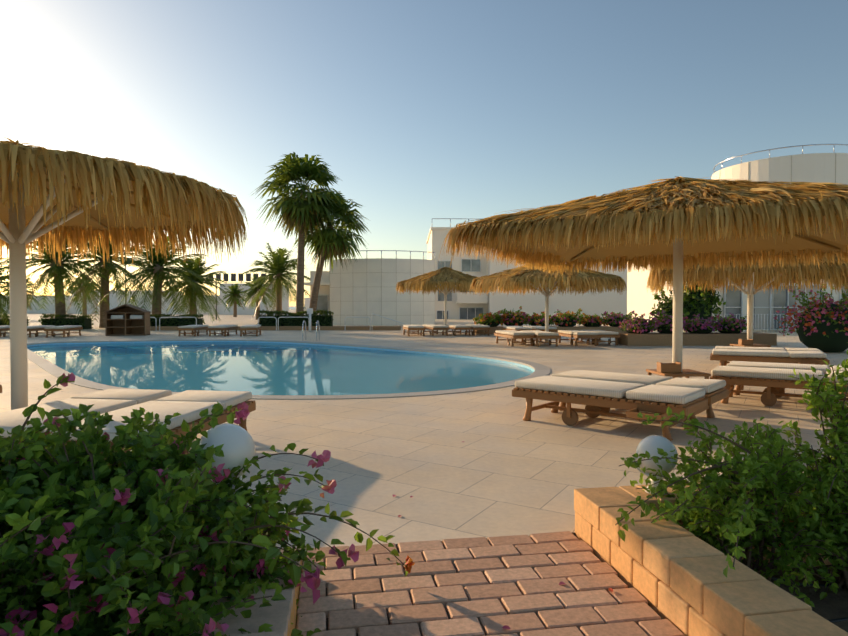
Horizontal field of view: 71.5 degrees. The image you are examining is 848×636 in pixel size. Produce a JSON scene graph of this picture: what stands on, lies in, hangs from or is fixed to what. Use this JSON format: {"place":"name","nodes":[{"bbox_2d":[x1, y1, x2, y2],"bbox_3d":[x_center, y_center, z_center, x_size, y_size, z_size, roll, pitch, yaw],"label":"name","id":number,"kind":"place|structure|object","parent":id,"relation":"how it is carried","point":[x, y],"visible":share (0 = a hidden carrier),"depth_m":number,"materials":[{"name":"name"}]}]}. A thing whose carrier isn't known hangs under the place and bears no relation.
{"place":"outdoors","nodes":[
{"label":"outdoors","id":0,"kind":"place"},
{"bbox_2d":[0,309,847,547],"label":"pool deck","id":1,"kind":"structure","parent":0,"point":[504,468],"depth_m":6.09,"materials":[{"name":"stone"}]},
{"bbox_2d":[0,325,9,336],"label":"sunbed","id":2,"kind":"object","parent":1,"relation":"on","point":[5,328],"visible":0.58,"depth_m":26.10,"materials":[{"name":"white fabric"}]},
{"bbox_2d":[0,315,29,325],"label":"hedge","id":3,"kind":"object","parent":1,"relation":"on","point":[1,321],"visible":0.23,"depth_m":34.82,"materials":[{"name":"green plant"}]},
{"bbox_2d":[9,325,54,336],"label":"sunbed","id":4,"kind":"object","parent":1,"relation":"on","point":[37,328],"visible":0.52,"depth_m":26.11,"materials":[{"name":"white fabric"}]},
{"bbox_2d":[43,325,82,336],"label":"sunbed","id":5,"kind":"object","parent":1,"relation":"on","point":[64,328],"visible":1,"depth_m":26.01,"materials":[{"name":"white fabric"}]},
{"bbox_2d":[38,313,93,328],"bbox_3d":[-21.104,0.229,34.836,2.754,1.060,1.378,0,1,-2],"label":"hedge","id":6,"kind":"object","parent":1,"relation":"on","point":[60,320],"visible":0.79,"depth_m":34.41,"materials":[{"name":"green plant"}]},
{"bbox_2d":[0,389,171,443],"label":"sunbed","id":7,"kind":"object","parent":1,"relation":"on","point":[106,400],"visible":0.42,"depth_m":5.48,"materials":[{"name":"white fabric"}]},
{"bbox_2d":[0,137,247,409],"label":"umbrella","id":8,"kind":"object","parent":1,"relation":"on","point":[74,199],"visible":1,"depth_m":6.17,"materials":[{"name":"brown plant"}]},
{"bbox_2d":[104,304,150,335],"bbox_3d":[-13.759,0.086,27.384,1.748,1.447,1.000,0,1,-10],"label":"wooden hut","id":9,"kind":"object","parent":1,"relation":"on","point":[127,319],"visible":1,"depth_m":27.36,"materials":[{"name":"brown wood"}]},
{"bbox_2d":[44,390,255,464],"bbox_3d":[-2.289,1.021,5.234,0.800,0.480,2.000,0,1,8],"label":"sunbed","id":10,"kind":"object","parent":1,"relation":"on","point":[189,406],"visible":0.42,"depth_m":5.28,"materials":[{"name":"white fabric"}]},
{"bbox_2d":[125,265,220,319],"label":"street lamps","id":11,"kind":"object","parent":1,"relation":"on","point":[216,294],"visible":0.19,"depth_m":59.27,"materials":[{"name":"grey metal"}]},
{"bbox_2d":[150,313,204,325],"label":"hedge","id":12,"kind":"object","parent":1,"relation":"on","point":[177,321],"visible":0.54,"depth_m":34.59,"materials":[{"name":"green plant"}]},
{"bbox_2d":[176,325,208,335],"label":"sunbed","id":13,"kind":"object","parent":1,"relation":"on","point":[192,328],"visible":0.96,"depth_m":26.51,"materials":[{"name":"white fabric"}]},
{"bbox_2d":[207,325,238,335],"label":"sunbed","id":14,"kind":"object","parent":1,"relation":"on","point":[222,328],"visible":1,"depth_m":26.55,"materials":[{"name":"white fabric"}]},
{"bbox_2d":[239,325,261,335],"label":"sunbed","id":15,"kind":"object","parent":1,"relation":"on","point":[249,327],"visible":1,"depth_m":26.56,"materials":[{"name":"white fabric"}]},
{"bbox_2d":[150,313,404,330],"bbox_3d":[-9.213,0.207,33.181,16.249,0.974,1.049,0,1,-2],"label":"pool fence","id":16,"kind":"object","parent":1,"relation":"on","point":[173,328],"visible":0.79,"depth_m":33.09,"materials":[{"name":"white metal"}]},
{"bbox_2d":[27,339,549,399],"bbox_3d":[-5.248,1.092,16.985,9.990,0.172,19.436,-1,1,-39],"label":"pool coping","id":17,"kind":"object","parent":1,"relation":"on","point":[538,369],"visible":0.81,"depth_m":14.08,"materials":[{"name":"beige stone"}]},
{"bbox_2d":[256,309,333,325],"bbox_3d":[-7.634,0.109,35.235,4.493,1.264,1.420,0,1,-2],"label":"hedge","id":18,"kind":"object","parent":1,"relation":"on","point":[326,319],"visible":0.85,"depth_m":34.78,"materials":[{"name":"green plant"}]},
{"bbox_2d":[307,308,312,331],"bbox_3d":[-6.039,0.108,31.210,0.300,1.250,0.140,0,1,-2],"label":"pool sign post","id":19,"kind":"object","parent":1,"relation":"on","point":[309,311],"visible":1,"depth_m":31.16,"materials":[{"name":"white metal"}]},
{"bbox_2d":[302,321,319,340],"bbox_3d":[-4.506,0.942,23.506,0.584,1.692,0.744,0,1,-2],"label":"pool ladder","id":20,"kind":"object","parent":1,"relation":"on","point":[316,330],"visible":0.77,"depth_m":23.34,"materials":[{"name":"silver metal"}]},
{"bbox_2d":[403,325,424,335],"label":"sunbed","id":21,"kind":"object","parent":1,"relation":"on","point":[408,328],"visible":1,"depth_m":26.70,"materials":[{"name":"white fabric"}]},
{"bbox_2d":[422,324,448,335],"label":"sunbed","id":22,"kind":"object","parent":1,"relation":"on","point":[433,327],"visible":0.85,"depth_m":27.18,"materials":[{"name":"beige fabric"}]},
{"bbox_2d":[395,267,492,333],"bbox_3d":[1.056,-0.870,28.958,4.948,3.296,4.883,0,1,-2],"label":"umbrella","id":23,"kind":"object","parent":1,"relation":"on","point":[445,281],"visible":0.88,"depth_m":27.66,"materials":[{"name":"brown"}]},
{"bbox_2d":[446,324,471,335],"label":"sunbed","id":24,"kind":"object","parent":1,"relation":"on","point":[455,327],"visible":0.83,"depth_m":27.16,"materials":[{"name":"white fabric"}]},
{"bbox_2d":[465,324,490,335],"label":"sunbed","id":25,"kind":"object","parent":1,"relation":"on","point":[474,327],"visible":0.9,"depth_m":27.18,"materials":[{"name":"brown wood"}]},
{"bbox_2d":[386,441,612,628],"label":"fallen petals","id":26,"kind":"object","parent":1,"relation":"on","point":[560,583],"visible":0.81,"depth_m":2.78,"materials":[{"name":"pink plant"}]},
{"bbox_2d":[494,330,534,345],"bbox_3d":[3.171,0.710,20.794,0.800,0.481,2.020,0,1,-12],"label":"sunbed","id":27,"kind":"object","parent":1,"relation":"on","point":[513,335],"visible":0.98,"depth_m":20.07,"materials":[{"name":"white fabric"}]},
{"bbox_2d":[502,326,531,330],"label":"sunbed","id":28,"kind":"object","parent":1,"relation":"on","point":[518,328],"visible":0.46,"depth_m":24.79,"materials":[{"name":"beige fabric"}]},
{"bbox_2d":[521,330,559,346],"bbox_3d":[4.029,0.713,20.640,0.800,0.480,2.020,0,1,-8],"label":"sunbed","id":29,"kind":"object","parent":1,"relation":"on","point":[539,335],"visible":0.79,"depth_m":19.80,"materials":[{"name":"brown wood"}]},
{"bbox_2d":[523,326,557,332],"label":"sunbed","id":30,"kind":"object","parent":1,"relation":"on","point":[551,329],"visible":0.35,"depth_m":24.85,"materials":[{"name":"beige fabric"}]},
{"bbox_2d":[469,264,626,343],"bbox_3d":[4.390,-0.585,21.078,5.295,3.041,5.298,0,1,15],"label":"umbrella","id":31,"kind":"object","parent":1,"relation":"on","point":[514,280],"visible":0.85,"depth_m":19.31,"materials":[{"name":"brown plant"}]},
{"bbox_2d":[475,326,627,333],"bbox_3d":[6.515,0.602,29.049,8.000,0.350,1.200,0,1,-2],"label":"planter","id":32,"kind":"object","parent":1,"relation":"on","point":[604,328],"visible":0.19,"depth_m":28.49,"materials":[{"name":"stone"}]},
{"bbox_2d":[473,310,505,326],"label":"flower bush","id":33,"kind":"object","parent":32,"relation":"on","point":[490,319],"visible":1,"depth_m":28.52,"materials":[{"name":"green plant"}]},
{"bbox_2d":[498,306,529,325],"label":"flower bush","id":34,"kind":"object","parent":32,"relation":"on","point":[516,318],"visible":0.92,"depth_m":28.57,"materials":[{"name":"green plant"}]},
{"bbox_2d":[525,311,556,325],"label":"flower bush","id":35,"kind":"object","parent":32,"relation":"on","point":[535,319],"visible":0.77,"depth_m":28.63,"materials":[{"name":"green plant"}]},
{"bbox_2d":[551,308,584,326],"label":"flower bush","id":36,"kind":"object","parent":32,"relation":"on","point":[570,319],"visible":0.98,"depth_m":28.66,"materials":[{"name":"green plant"}]},
{"bbox_2d":[578,313,608,326],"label":"flower bush","id":37,"kind":"object","parent":32,"relation":"on","point":[593,321],"visible":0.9,"depth_m":28.73,"materials":[{"name":"green plant"}]},
{"bbox_2d":[601,310,634,326],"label":"flower bush","id":38,"kind":"object","parent":32,"relation":"on","point":[614,319],"visible":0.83,"depth_m":28.77,"materials":[{"name":"green plant"}]},
{"bbox_2d":[558,330,599,345],"bbox_3d":[5.449,0.708,20.980,0.800,0.478,2.020,0,1,-7],"label":"sunbed","id":39,"kind":"object","parent":1,"relation":"on","point":[576,334],"visible":0.98,"depth_m":20.22,"materials":[{"name":"white fabric"}]},
{"bbox_2d":[580,330,619,344],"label":"sunbed","id":40,"kind":"object","parent":1,"relation":"on","point":[606,334],"visible":0.73,"depth_m":20.43,"materials":[{"name":"white fabric"}]},
{"bbox_2d":[512,376,707,440],"bbox_3d":[1.988,0.996,6.647,2.000,0.475,1.050,1,2,40],"label":"sunbed","id":41,"kind":"object","parent":1,"relation":"on","point":[631,398],"visible":0.98,"depth_m":6.46,"materials":[{"name":"white fabric"}]},
{"bbox_2d":[552,370,728,419],"bbox_3d":[2.568,0.978,7.334,2.000,0.482,1.050,1,2,40],"label":"sunbed","id":42,"kind":"object","parent":1,"relation":"on","point":[716,391],"visible":0.4,"depth_m":7.13,"materials":[{"name":"white fabric"}]},
{"bbox_2d":[438,176,847,378],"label":"umbrella","id":43,"kind":"object","parent":1,"relation":"on","point":[679,224],"visible":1,"depth_m":6.84,"materials":[{"name":"brown plant"}]},
{"bbox_2d":[649,287,684,319],"bbox_3d":[13.215,-0.428,31.592,2.022,2.468,2.041,-1,2,-41],"label":"bush","id":44,"kind":"object","parent":1,"relation":"on","point":[667,305],"visible":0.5,"depth_m":31.30,"materials":[{"name":"green plant"}]},
{"bbox_2d":[617,332,776,345],"bbox_3d":[9.558,0.741,20.836,5.200,0.400,1.200,0,1,-2],"label":"planter","id":45,"kind":"object","parent":1,"relation":"on","point":[689,339],"visible":0.81,"depth_m":20.24,"materials":[{"name":"brick"}]},
{"bbox_2d":[618,313,661,333],"bbox_3d":[7.605,0.219,20.799,1.571,0.795,1.433,0,1,-2],"label":"flower bush","id":46,"kind":"object","parent":45,"relation":"in","point":[640,325],"visible":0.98,"depth_m":20.45,"materials":[{"name":"purple plant"}]},
{"bbox_2d":[648,309,688,333],"bbox_3d":[8.636,0.157,20.782,1.385,0.930,1.440,0,1,-2],"label":"flower bush","id":47,"kind":"object","parent":45,"relation":"in","point":[664,322],"visible":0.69,"depth_m":20.50,"materials":[{"name":"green plant"}]},
{"bbox_2d":[683,313,721,333],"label":"flower bush","id":48,"kind":"object","parent":45,"relation":"in","point":[698,325],"visible":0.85,"depth_m":20.49,"materials":[{"name":"purple plant"}]},
{"bbox_2d":[711,313,753,333],"bbox_3d":[10.871,0.210,20.868,1.403,0.815,1.412,0,1,-2],"label":"flower bush","id":49,"kind":"object","parent":45,"relation":"in","point":[731,324],"visible":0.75,"depth_m":20.56,"materials":[{"name":"purple plant"}]},
{"bbox_2d":[672,281,725,321],"bbox_3d":[14.566,-1.044,31.124,2.609,3.828,2.491,0,1,-20],"label":"bush","id":50,"kind":"object","parent":1,"relation":"on","point":[702,302],"visible":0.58,"depth_m":30.52,"materials":[{"name":"green plant"}]},
{"bbox_2d":[646,253,847,346],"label":"umbrella","id":51,"kind":"object","parent":1,"relation":"on","point":[766,277],"visible":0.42,"depth_m":12.08,"materials":[{"name":"brown plant"}]},
{"bbox_2d":[714,314,796,332],"bbox_3d":[20.522,0.262,30.733,11.523,0.961,1.183,0,1,-2],"label":"terrace railing","id":52,"kind":"object","parent":1,"relation":"on","point":[767,322],"visible":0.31,"depth_m":30.06,"materials":[{"name":"white metal"}]},
{"bbox_2d":[715,346,822,364],"bbox_3d":[7.244,0.879,12.455,2.000,0.475,1.050,1,1,26],"label":"sunbed","id":53,"kind":"object","parent":1,"relation":"on","point":[766,348],"visible":0.08,"depth_m":12.47,"materials":[{"name":"white fabric"}]},
{"bbox_2d":[710,349,829,365],"bbox_3d":[6.768,0.892,11.641,2.000,0.481,1.050,1,1,26],"label":"sunbed","id":54,"kind":"object","parent":1,"relation":"on","point":[722,356],"visible":0.79,"depth_m":11.45,"materials":[{"name":"white fabric"}]},
{"bbox_2d":[710,366,847,405],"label":"sunbed","id":55,"kind":"object","parent":1,"relation":"on","point":[768,378],"visible":0.75,"depth_m":8.05,"materials":[{"name":"white fabric"}]},
{"bbox_2d":[727,361,847,397],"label":"sunbed","id":56,"kind":"object","parent":1,"relation":"on","point":[823,368],"visible":0.21,"depth_m":8.90,"materials":[{"name":"white fabric"}]},
{"bbox_2d":[774,280,847,351],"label":"bougainvillea","id":57,"kind":"object","parent":1,"relation":"on","point":[822,326],"visible":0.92,"depth_m":17.16,"materials":[{"name":"green plant"}]},
{"bbox_2d":[0,0,847,305],"label":"sky","id":58,"kind":"structure","parent":0,"point":[422,111],"materials":[{"name":"blue"}]},
{"bbox_2d":[296,531,684,635],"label":"brick path","id":59,"kind":"structure","parent":0,"point":[484,586],"depth_m":2.75,"materials":[{"name":"brick"}]},
{"label":"planter soil","id":60,"kind":"structure","parent":0,"visible":0},
{"bbox_2d":[0,404,326,635],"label":"bougainvillea","id":61,"kind":"object","parent":60,"relation":"on","point":[88,534],"visible":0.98,"depth_m":2.11,"materials":[{"name":"green plant"}]},
{"bbox_2d":[18,373,414,604],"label":"bougainvillea branches","id":62,"kind":"object","parent":61,"relation":"attached to","point":[311,578],"visible":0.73,"depth_m":2.72,"materials":[{"name":"green plant"}]},
{"bbox_2d":[195,423,254,498],"bbox_3d":[-0.941,0.952,2.802,0.268,0.899,0.268,-1,2,-42],"label":"lamp","id":63,"kind":"object","parent":60,"relation":"on","point":[238,447],"visible":0.31,"depth_m":2.71,"materials":[{"name":"white paint"}]},
{"label":"ground","id":64,"kind":"structure","parent":0,"visible":0},
{"bbox_2d":[0,258,37,324],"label":"palm","id":65,"kind":"object","parent":64,"relation":"on","point":[5,289],"visible":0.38,"depth_m":33.33,"materials":[{"name":"green plant"}]},
{"bbox_2d":[0,274,40,310],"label":"palm","id":66,"kind":"object","parent":64,"relation":"on","point":[27,286],"visible":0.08,"depth_m":58.80,"materials":[{"name":"green plant"}]},
{"bbox_2d":[3,239,113,317],"bbox_3d":[-22.078,-2.440,35.359,6.264,6.784,6.178,1,2,42],"label":"palm","id":67,"kind":"object","parent":64,"relation":"on","point":[54,270],"visible":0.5,"depth_m":34.77,"materials":[{"name":"green plant"}]},
{"bbox_2d":[65,277,99,315],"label":"palm","id":68,"kind":"object","parent":64,"relation":"on","point":[85,305],"visible":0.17,"depth_m":68.59,"materials":[{"name":"green plant"}]},
{"bbox_2d":[45,234,151,327],"bbox_3d":[-20.470,-2.872,37.257,6.709,7.569,6.442,0,1,-2],"label":"palm","id":69,"kind":"object","parent":64,"relation":"on","point":[103,267],"visible":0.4,"depth_m":36.83,"materials":[{"name":"green plant"}]},
{"bbox_2d":[1,273,309,314],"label":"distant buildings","id":70,"kind":"structure","parent":64,"relation":"on","point":[115,303],"depth_m":98.95,"materials":[{"name":"white"}]},
{"bbox_2d":[99,232,214,317],"bbox_3d":[-16.266,-2.425,36.496,6.601,6.710,6.322,1,2,42],"label":"palm","id":71,"kind":"object","parent":64,"relation":"on","point":[158,270],"visible":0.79,"depth_m":35.85,"materials":[{"name":"green plant"}]},
{"bbox_2d":[150,256,229,322],"bbox_3d":[-15.521,-1.676,39.501,4.625,5.086,4.763,0,1,22],"label":"palm","id":72,"kind":"object","parent":64,"relation":"on","point":[198,269],"visible":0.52,"depth_m":39.09,"materials":[{"name":"green plant"}]},
{"bbox_2d":[220,283,249,316],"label":"palm","id":73,"kind":"object","parent":64,"relation":"on","point":[235,292],"visible":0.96,"depth_m":73.91,"materials":[{"name":"green plant"}]},
{"bbox_2d":[189,547,302,635],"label":"planter ledge","id":74,"kind":"object","parent":64,"relation":"on","point":[279,616],"visible":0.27,"depth_m":2.19,"materials":[{"name":"beige stone"}]},
{"bbox_2d":[241,274,269,319],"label":"palm","id":75,"kind":"object","parent":64,"relation":"on","point":[250,294],"visible":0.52,"depth_m":59.13,"materials":[{"name":"green plant"}]},
{"bbox_2d":[239,242,309,316],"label":"palm","id":76,"kind":"object","parent":64,"relation":"on","point":[279,266],"visible":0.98,"depth_m":44.93,"materials":[{"name":"green plant"}]},
{"bbox_2d":[252,152,343,311],"bbox_3d":[-7.508,-4.686,36.520,5.742,11.229,5.996,1,1,38],"label":"tall palm","id":77,"kind":"object","parent":64,"relation":"on","point":[297,206],"visible":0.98,"depth_m":35.75,"materials":[{"name":"green plant"}]},
{"bbox_2d":[292,191,371,313],"bbox_3d":[-6.015,-3.657,38.061,5.420,9.137,5.617,0,1,-2],"label":"tall palm","id":78,"kind":"object","parent":64,"relation":"on","point":[332,243],"visible":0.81,"depth_m":37.48,"materials":[{"name":"green plant"}]},
{"bbox_2d":[304,250,434,324],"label":"wall","id":79,"kind":"structure","parent":64,"relation":"on","point":[366,286],"depth_m":42.13,"materials":[{"name":"beige paint"}]},
{"bbox_2d":[426,218,626,318],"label":"building","id":80,"kind":"structure","parent":64,"relation":"on","point":[460,305],"depth_m":60.52,"materials":[{"name":"beige paint"}]},
{"bbox_2d":[574,482,847,635],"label":"planter wall","id":81,"kind":"structure","parent":64,"relation":"on","point":[672,573],"depth_m":2.54,"materials":[{"name":"beige stone"}]},
{"bbox_2d":[634,435,677,494],"bbox_3d":[1.361,0.853,3.446,0.229,0.331,0.229,1,2,43],"label":"lamp","id":82,"kind":"object","parent":81,"relation":"on","point":[651,444],"visible":0.67,"depth_m":3.38,"materials":[{"name":"white paint"}]},
{"bbox_2d":[615,406,764,576],"bbox_3d":[1.232,0.759,2.765,0.640,0.535,0.991,1,1,28],"label":"overhanging shrub","id":83,"kind":"object","parent":81,"relation":"on","point":[725,483],"visible":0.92,"depth_m":2.84,"materials":[{"name":"green plant"}]},
{"bbox_2d":[751,561,847,631],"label":"planter soil","id":84,"kind":"structure","parent":81,"relation":"in","point":[831,605],"depth_m":3.02,"materials":[{"name":"brown soil"}]},
{"bbox_2d":[630,417,847,606],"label":"shrub","id":85,"kind":"object","parent":84,"relation":"on","point":[765,475],"visible":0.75,"depth_m":2.95,"materials":[{"name":"green plant"}]},
{"bbox_2d":[749,342,847,599],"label":"shrub","id":86,"kind":"object","parent":84,"relation":"on","point":[834,519],"visible":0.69,"depth_m":3.11,"materials":[{"name":"green plant"}]},
{"bbox_2d":[771,577,847,622],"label":"drip hoses","id":87,"kind":"object","parent":84,"relation":"on","point":[830,620],"visible":0.12,"depth_m":3.16,"materials":[{"name":"black"}]},
{"bbox_2d":[627,144,847,330],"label":"building","id":88,"kind":"structure","parent":64,"relation":"on","point":[822,167],"depth_m":31.89,"materials":[{"name":"beige paint"}]},
{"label":"pool basin","id":89,"kind":"structure","parent":0,"visible":0},
{"bbox_2d":[27,342,532,394],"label":"pool water","id":90,"kind":"structure","parent":89,"relation":"on","point":[273,369],"depth_m":13.69,"materials":[{"name":"blue liquid"}]}
]}

